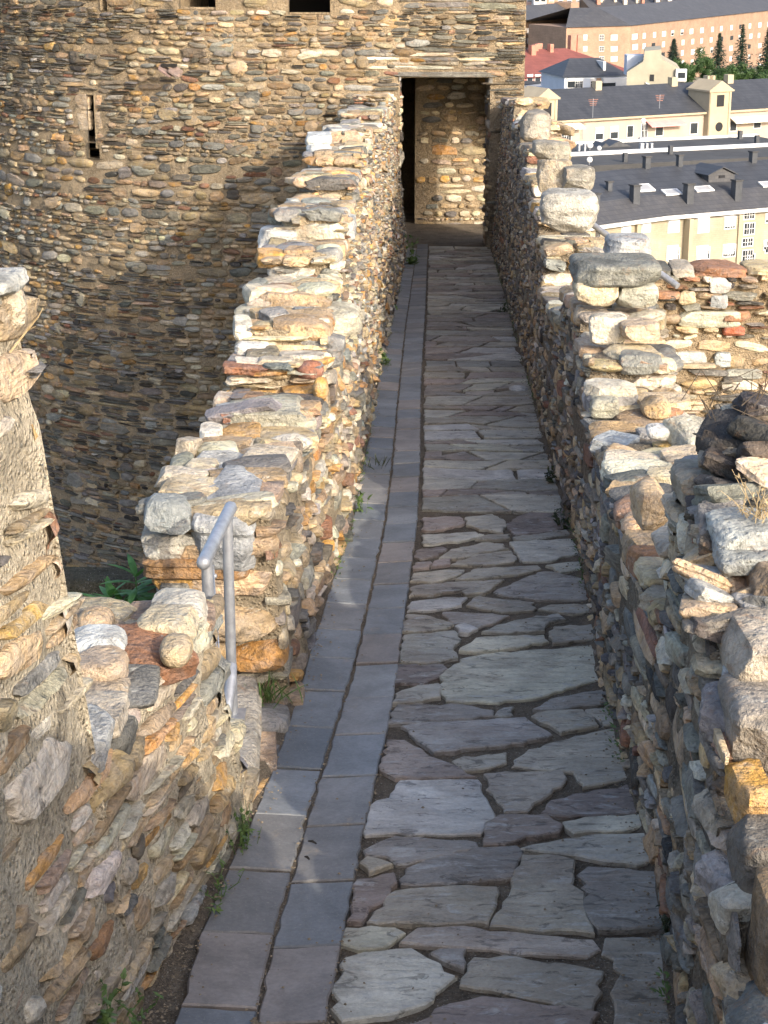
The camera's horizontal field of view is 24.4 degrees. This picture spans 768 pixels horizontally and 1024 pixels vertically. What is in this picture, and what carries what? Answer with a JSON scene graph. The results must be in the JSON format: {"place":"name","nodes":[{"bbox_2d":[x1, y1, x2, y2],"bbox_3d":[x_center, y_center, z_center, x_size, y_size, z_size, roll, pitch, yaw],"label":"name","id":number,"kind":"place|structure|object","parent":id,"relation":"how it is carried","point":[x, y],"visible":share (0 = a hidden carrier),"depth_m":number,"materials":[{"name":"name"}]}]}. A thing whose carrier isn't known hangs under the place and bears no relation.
{"place":"outdoors","nodes":[
{"label":"outdoors","id":0,"kind":"place"},
{"bbox_2d":[136,212,675,1023],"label":"path","id":1,"kind":"structure","parent":0,"point":[496,702],"depth_m":5.17,"materials":[{"name":"stone"}]},
{"bbox_2d":[0,267,279,1023],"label":"stone parapet","id":2,"kind":"structure","parent":1,"relation":"on","point":[129,782],"depth_m":3.51,"materials":[{"name":"beige stone"}]},
{"bbox_2d":[9,308,42,352],"bbox_3d":[-0.650,-0.330,3.224,0.067,0.081,0.017,-4,19,-13],"label":"bare twig","id":3,"kind":"object","parent":2,"relation":"on","point":[21,337],"visible":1,"depth_m":3.23,"materials":[{"name":"beige wood"}]},
{"bbox_2d":[95,968,131,1023],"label":"weed tuft","id":4,"kind":"object","parent":2,"relation":"on","point":[106,1015],"visible":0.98,"depth_m":3.48,"materials":[{"name":"green plant"}]},
{"bbox_2d":[114,987,163,1023],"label":"weed tuft","id":5,"kind":"object","parent":2,"relation":"on","point":[133,1020],"visible":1,"depth_m":3.59,"materials":[{"name":"green plant"}]},
{"bbox_2d":[199,856,243,914],"bbox_3d":[-0.395,0.923,4.328,0.101,0.104,0.245,3,19,9],"label":"weed tuft","id":6,"kind":"object","parent":1,"relation":"on","point":[217,909],"visible":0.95,"depth_m":4.32,"materials":[{"name":"green plant"}]},
{"bbox_2d":[226,800,261,854],"bbox_3d":[-0.366,0.849,4.631,0.093,0.198,0.207,0,18,0],"label":"weed tuft","id":7,"kind":"object","parent":1,"relation":"on","point":[244,828],"visible":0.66,"depth_m":4.62,"materials":[{"name":"green plant"}]},
{"bbox_2d":[223,675,289,781],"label":"stone steps","id":8,"kind":"structure","parent":1,"relation":"on","point":[265,722],"depth_m":5.37,"materials":[{"name":"beige stone"}]},
{"bbox_2d":[196,501,245,719],"bbox_3d":[-0.458,0.356,5.038,0.088,0.671,0.539,0,18,0],"label":"metal handrail","id":9,"kind":"object","parent":8,"relation":"on","point":[222,530],"visible":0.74,"depth_m":5.14,"materials":[{"name":"metal"}]},
{"bbox_2d":[244,672,308,708],"bbox_3d":[-0.352,0.550,5.560,0.174,0.106,0.207,12,22,32],"label":"grass tuft","id":10,"kind":"object","parent":8,"relation":"on","point":[268,694],"visible":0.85,"depth_m":5.57,"materials":[{"name":"green plant"}]},
{"bbox_2d":[353,490,373,511],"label":"weed tuft","id":11,"kind":"object","parent":1,"relation":"on","point":[358,501],"visible":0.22,"depth_m":8.44,"materials":[{"name":"green plant"}]},
{"bbox_2d":[359,454,391,471],"bbox_3d":[-0.049,-0.265,9.388,0.163,0.073,0.198,3,19,10],"label":"grass tuft","id":12,"kind":"object","parent":1,"relation":"on","point":[375,459],"visible":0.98,"depth_m":9.41,"materials":[{"name":"green plant"}]},
{"bbox_2d":[378,348,390,364],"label":"weed tuft","id":13,"kind":"object","parent":1,"relation":"on","point":[384,357],"visible":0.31,"depth_m":13.23,"materials":[{"name":"green plant"}]},
{"bbox_2d":[142,303,670,1023],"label":"path grit","id":14,"kind":"object","parent":1,"relation":"on","point":[252,1021],"visible":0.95,"depth_m":4.31,"materials":[{"name":"grey gravel"}]},
{"bbox_2d":[404,234,419,264],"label":"weed tuft","id":15,"kind":"object","parent":1,"relation":"on","point":[411,259],"visible":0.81,"depth_m":21.60,"materials":[{"name":"green plant"}]},
{"bbox_2d":[331,258,670,1002],"bbox_3d":[0.530,-1.066,12.979,1.132,1.822,18.726,1,18,2],"label":"wall foot moss","id":16,"kind":"object","parent":1,"relation":"on","point":[661,990],"depth_m":5.71,"materials":[{"name":"green plant"}]},
{"bbox_2d":[497,302,510,311],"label":"weed tuft","id":17,"kind":"object","parent":1,"relation":"on","point":[504,308],"visible":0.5,"depth_m":16.63,"materials":[{"name":"green plant"}]},
{"bbox_2d":[509,385,527,390],"bbox_3d":[0.913,-0.834,12.063,0.129,0.040,0.151,0,18,0],"label":"white pebble","id":18,"kind":"object","parent":1,"relation":"on","point":[517,388],"visible":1,"depth_m":12.03,"materials":[{"name":"stone"}]},
{"bbox_2d":[544,465,556,483],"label":"weed tuft","id":19,"kind":"object","parent":1,"relation":"on","point":[550,473],"visible":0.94,"depth_m":9.10,"materials":[{"name":"green plant"}]},
{"bbox_2d":[551,504,571,529],"bbox_3d":[0.813,0.042,8.183,0.110,0.143,0.165,0,18,0],"label":"weed tuft","id":20,"kind":"object","parent":1,"relation":"on","point":[555,516],"visible":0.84,"depth_m":8.16,"materials":[{"name":"green plant"}]},
{"bbox_2d":[656,901,670,934],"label":"weed tuft","id":21,"kind":"object","parent":1,"relation":"on","point":[665,922],"visible":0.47,"depth_m":4.10,"materials":[{"name":"green plant"}]},
{"bbox_2d":[526,0,531,4],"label":"town building","id":22,"kind":"structure","parent":0,"point":[528,2],"depth_m":615.70,"materials":[{"name":"pink brick"}]},
{"bbox_2d":[532,0,545,4],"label":"town building","id":23,"kind":"structure","parent":0,"point":[535,2],"depth_m":606.08,"materials":[{"name":"white paint"}]},
{"bbox_2d":[524,35,623,80],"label":"town building","id":24,"kind":"structure","parent":0,"point":[538,57],"depth_m":382.77,"materials":[{"name":"red tile"}]},
{"bbox_2d":[527,74,532,80],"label":"window","id":25,"kind":"structure","parent":24,"relation":"in","point":[528,75],"depth_m":370.01,"materials":[{"name":"white paint"}]},
{"bbox_2d":[535,74,540,80],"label":"window","id":26,"kind":"structure","parent":24,"relation":"in","point":[536,78],"depth_m":371.10,"materials":[{"name":"white paint"}]},
{"bbox_2d":[580,0,674,7],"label":"town building","id":27,"kind":"structure","parent":0,"point":[593,3],"depth_m":623.51,"materials":[{"name":"white brick"}]},
{"bbox_2d":[524,74,767,141],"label":"town building","id":28,"kind":"structure","parent":0,"point":[707,105],"depth_m":290.52,"materials":[{"name":"stone"}]},
{"bbox_2d":[562,134,571,139],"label":"window","id":29,"kind":"structure","parent":28,"relation":"in","point":[563,136],"depth_m":280.87,"materials":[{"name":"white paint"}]},
{"bbox_2d":[595,127,603,139],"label":"window","id":30,"kind":"structure","parent":28,"relation":"in","point":[599,131],"depth_m":283.56,"materials":[{"name":"white paint"}]},
{"bbox_2d":[610,126,618,138],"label":"window","id":31,"kind":"structure","parent":28,"relation":"in","point":[614,130],"depth_m":284.81,"materials":[{"name":"white paint"}]},
{"bbox_2d":[626,125,633,137],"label":"window","id":32,"kind":"structure","parent":28,"relation":"in","point":[630,128],"depth_m":286.27,"materials":[{"name":"white paint"}]},
{"bbox_2d":[641,123,647,136],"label":"window","id":33,"kind":"structure","parent":28,"relation":"in","point":[644,129],"depth_m":287.53,"materials":[{"name":"white paint"}]},
{"bbox_2d":[655,127,663,136],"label":"window","id":34,"kind":"structure","parent":28,"relation":"in","point":[658,130],"depth_m":288.94,"materials":[{"name":"white paint"}]},
{"bbox_2d":[689,122,697,134],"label":"window","id":35,"kind":"structure","parent":28,"relation":"in","point":[694,125],"depth_m":292.06,"materials":[{"name":"white paint"}]},
{"bbox_2d":[729,120,736,131],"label":"window","id":36,"kind":"structure","parent":28,"relation":"in","point":[733,126],"depth_m":295.79,"materials":[{"name":"white paint"}]},
{"bbox_2d":[753,122,760,128],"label":"window","id":37,"kind":"structure","parent":28,"relation":"in","point":[757,125],"depth_m":298.11,"materials":[{"name":"white paint"}]},
{"bbox_2d":[624,46,686,84],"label":"town building","id":38,"kind":"structure","parent":0,"point":[651,65],"depth_m":326.25,"materials":[{"name":"white paint"}]},
{"bbox_2d":[675,69,686,80],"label":"window","id":39,"kind":"structure","parent":38,"relation":"in","point":[681,74],"depth_m":325.58,"materials":[{"name":"white paint"}]},
{"bbox_2d":[571,118,767,171],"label":"town building","id":40,"kind":"structure","parent":0,"point":[606,155],"depth_m":226.22,"materials":[{"name":"white paint"}]},
{"bbox_2d":[587,150,767,264],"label":"town building","id":41,"kind":"structure","parent":0,"point":[693,212],"depth_m":193.43,"materials":[{"name":"yellow brick"}]},
{"bbox_2d":[621,225,630,232],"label":"window","id":42,"kind":"structure","parent":41,"relation":"in","point":[624,229],"depth_m":187.33,"materials":[{"name":"white paint"}]},
{"bbox_2d":[641,222,650,232],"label":"window","id":43,"kind":"structure","parent":41,"relation":"in","point":[645,227],"depth_m":189.12,"materials":[{"name":"white paint"}]},
{"bbox_2d":[666,245,678,260],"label":"window","id":44,"kind":"structure","parent":41,"relation":"in","point":[671,251],"depth_m":192.19,"materials":[{"name":"white paint"}]},
{"bbox_2d":[667,219,679,232],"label":"window","id":45,"kind":"structure","parent":41,"relation":"in","point":[673,226],"depth_m":191.30,"materials":[{"name":"white paint"}]},
{"bbox_2d":[694,217,709,233],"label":"window","id":46,"kind":"structure","parent":41,"relation":"in","point":[703,225],"depth_m":191.91,"materials":[{"name":"white paint"}]},
{"bbox_2d":[696,245,707,259],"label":"window","id":47,"kind":"structure","parent":41,"relation":"in","point":[699,255],"depth_m":192.80,"materials":[{"name":"white paint"}]},
{"bbox_2d":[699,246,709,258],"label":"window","id":48,"kind":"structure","parent":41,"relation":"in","point":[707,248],"depth_m":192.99,"materials":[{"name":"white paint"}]},
{"bbox_2d":[721,215,735,229],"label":"window","id":49,"kind":"structure","parent":41,"relation":"in","point":[729,220],"depth_m":193.37,"materials":[{"name":"white paint"}]},
{"bbox_2d":[722,243,734,256],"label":"window","id":50,"kind":"structure","parent":41,"relation":"in","point":[724,251],"depth_m":194.27,"materials":[{"name":"white paint"}]},
{"bbox_2d":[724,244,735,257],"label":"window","id":51,"kind":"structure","parent":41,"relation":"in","point":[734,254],"depth_m":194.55,"materials":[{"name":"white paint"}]},
{"bbox_2d":[741,237,753,247],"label":"window","id":52,"kind":"structure","parent":41,"relation":"in","point":[746,242],"depth_m":196.27,"materials":[{"name":"white paint"}]},
{"bbox_2d":[741,249,753,260],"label":"window","id":53,"kind":"structure","parent":41,"relation":"in","point":[748,252],"depth_m":196.70,"materials":[{"name":"white paint"}]},
{"bbox_2d":[743,213,754,219],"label":"window","id":54,"kind":"structure","parent":41,"relation":"in","point":[747,216],"depth_m":195.36,"materials":[{"name":"white paint"}]},
{"bbox_2d":[743,222,754,235],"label":"window","id":55,"kind":"structure","parent":41,"relation":"in","point":[748,228],"depth_m":195.84,"materials":[{"name":"white paint"}]},
{"bbox_2d":[746,253,754,259],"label":"window","id":56,"kind":"structure","parent":41,"relation":"in","point":[753,257],"depth_m":197.11,"materials":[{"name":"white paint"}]},
{"bbox_2d":[763,240,767,250],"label":"window","id":57,"kind":"structure","parent":41,"relation":"in","point":[765,245],"depth_m":197.43,"materials":[{"name":"white paint"}]},
{"bbox_2d":[765,213,767,223],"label":"window","id":58,"kind":"structure","parent":41,"relation":"in","point":[766,214],"depth_m":196.44,"materials":[{"name":"white paint"}]},
{"bbox_3d":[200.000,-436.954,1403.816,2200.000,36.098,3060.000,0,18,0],"label":"ground","id":59,"kind":"structure","parent":0,"visible":0},
{"bbox_2d":[63,566,156,599],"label":"ground","id":60,"kind":"structure","parent":59,"relation":"on","point":[88,580],"depth_m":7.12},
{"bbox_2d":[0,0,525,567],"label":"stone tower","id":61,"kind":"structure","parent":59,"relation":"on","point":[150,154],"depth_m":24.41,"materials":[{"name":"brown stone"}]},
{"bbox_2d":[135,92,407,705],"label":"stone parapet","id":62,"kind":"structure","parent":59,"relation":"on","point":[274,452],"depth_m":7.38,"materials":[{"name":"beige stone"}]},
{"bbox_2d":[78,554,155,603],"bbox_3d":[-0.878,0.319,6.022,0.535,0.368,0.372,0,18,0],"label":"leafy plant","id":63,"kind":"object","parent":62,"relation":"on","point":[137,593],"visible":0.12,"depth_m":6.01,"materials":[{"name":"green plant"}]},
{"bbox_2d":[524,81,540,87],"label":"town building","id":64,"kind":"structure","parent":59,"relation":"on","point":[532,83],"depth_m":363.18,"materials":[{"name":"white paint"}]},
{"bbox_2d":[525,1,578,49],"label":"town building","id":65,"kind":"structure","parent":59,"relation":"on","point":[535,11],"depth_m":527.19,"materials":[{"name":"beige brick"}]},
{"bbox_2d":[546,0,579,7],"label":"town building","id":66,"kind":"structure","parent":59,"relation":"on","point":[550,1],"depth_m":625.13,"materials":[{"name":"brown brick"}]},
{"bbox_2d":[538,58,626,88],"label":"town building","id":67,"kind":"structure","parent":59,"relation":"on","point":[576,73],"depth_m":346.35,"materials":[{"name":"stone"}]},
{"bbox_2d":[567,78,574,87],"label":"window","id":68,"kind":"structure","parent":67,"relation":"in","point":[570,81],"depth_m":344.13,"materials":[{"name":"white paint"}]},
{"bbox_2d":[575,78,582,87],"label":"window","id":69,"kind":"structure","parent":67,"relation":"in","point":[578,81],"depth_m":344.55,"materials":[{"name":"white paint"}]},
{"bbox_2d":[590,78,596,86],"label":"window","id":70,"kind":"structure","parent":67,"relation":"in","point":[591,79],"depth_m":345.14,"materials":[{"name":"white paint"}]},
{"bbox_2d":[491,96,767,1023],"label":"stone parapet","id":71,"kind":"structure","parent":59,"relation":"on","point":[673,550],"depth_m":4.85,"materials":[{"name":"beige stone"}]},
{"bbox_2d":[592,223,679,288],"bbox_3d":[1.824,-1.432,13.116,0.047,1.340,0.844,-17,24,-41],"label":"stair handrail","id":72,"kind":"object","parent":71,"relation":"attached to","point":[599,230],"visible":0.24,"depth_m":12.80,"materials":[{"name":"metal"}]},
{"bbox_2d":[681,363,767,434],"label":"dark scrub","id":73,"kind":"object","parent":71,"relation":"on","point":[723,390],"visible":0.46,"depth_m":4.47,"materials":[{"name":"brown plant"}]},
{"bbox_2d":[717,470,767,522],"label":"dry plant","id":74,"kind":"object","parent":71,"relation":"on","point":[763,506],"visible":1,"depth_m":4.02,"materials":[{"name":"beige plant"}]},
{"bbox_2d":[526,0,767,76],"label":"town building","id":75,"kind":"structure","parent":59,"relation":"on","point":[613,34],"depth_m":524.99,"materials":[{"name":"orange brick"}]},
{"bbox_2d":[611,35,617,40],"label":"window","id":76,"kind":"structure","parent":75,"relation":"in","point":[613,37],"depth_m":499.85,"materials":[{"name":"white paint"}]},
{"bbox_2d":[611,46,617,51],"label":"window","id":77,"kind":"structure","parent":75,"relation":"in","point":[613,48],"depth_m":500.95,"materials":[{"name":"white paint"}]},
{"bbox_2d":[611,56,617,61],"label":"window","id":78,"kind":"structure","parent":75,"relation":"in","point":[613,58],"depth_m":501.93,"materials":[{"name":"white paint"}]},
{"bbox_2d":[632,34,637,39],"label":"window","id":79,"kind":"structure","parent":75,"relation":"in","point":[634,36],"depth_m":504.70,"materials":[{"name":"white paint"}]},
{"bbox_2d":[632,44,637,49],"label":"window","id":80,"kind":"structure","parent":75,"relation":"in","point":[635,46],"depth_m":506.05,"materials":[{"name":"white paint"}]},
{"bbox_2d":[667,38,682,63],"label":"conifer tree","id":81,"kind":"object","parent":59,"relation":"on","point":[672,54],"visible":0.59,"depth_m":387.60,"materials":[{"name":"green plant"}]},
{"bbox_2d":[673,57,696,81],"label":"broadleaf tree","id":82,"kind":"object","parent":59,"relation":"on","point":[691,68],"visible":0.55,"depth_m":361.13,"materials":[{"name":"green plant"}]},
{"bbox_2d":[654,259,767,419],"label":"courtyard wall","id":83,"kind":"structure","parent":59,"relation":"on","point":[715,330],"depth_m":15.19,"materials":[{"name":"stone"}]},
{"bbox_2d":[693,46,729,80],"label":"broadleaf tree","id":84,"kind":"object","parent":59,"relation":"on","point":[704,64],"visible":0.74,"depth_m":364.31,"materials":[{"name":"green plant"}]},
{"bbox_2d":[710,33,727,80],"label":"conifer tree","id":85,"kind":"object","parent":59,"relation":"on","point":[718,60],"visible":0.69,"depth_m":379.96,"materials":[{"name":"green plant"}]},
{"bbox_2d":[711,63,742,80],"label":"broadleaf tree","id":86,"kind":"object","parent":59,"relation":"on","point":[733,70],"visible":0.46,"depth_m":367.22,"materials":[{"name":"green plant"}]},
{"bbox_2d":[732,24,752,79],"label":"conifer tree","id":87,"kind":"object","parent":59,"relation":"on","point":[739,59],"visible":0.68,"depth_m":383.60,"materials":[{"name":"green plant"}]},
{"bbox_2d":[736,61,766,79],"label":"broadleaf tree","id":88,"kind":"object","parent":59,"relation":"on","point":[751,73],"visible":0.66,"depth_m":369.69,"materials":[{"name":"green plant"}]},
{"bbox_2d":[751,29,767,72],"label":"conifer tree","id":89,"kind":"object","parent":59,"relation":"on","point":[765,48],"visible":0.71,"depth_m":387.70,"materials":[{"name":"green plant"}]},
{"bbox_2d":[756,58,767,77],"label":"broadleaf tree","id":90,"kind":"object","parent":59,"relation":"on","point":[761,69],"visible":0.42,"depth_m":373.68,"materials":[{"name":"green plant"}]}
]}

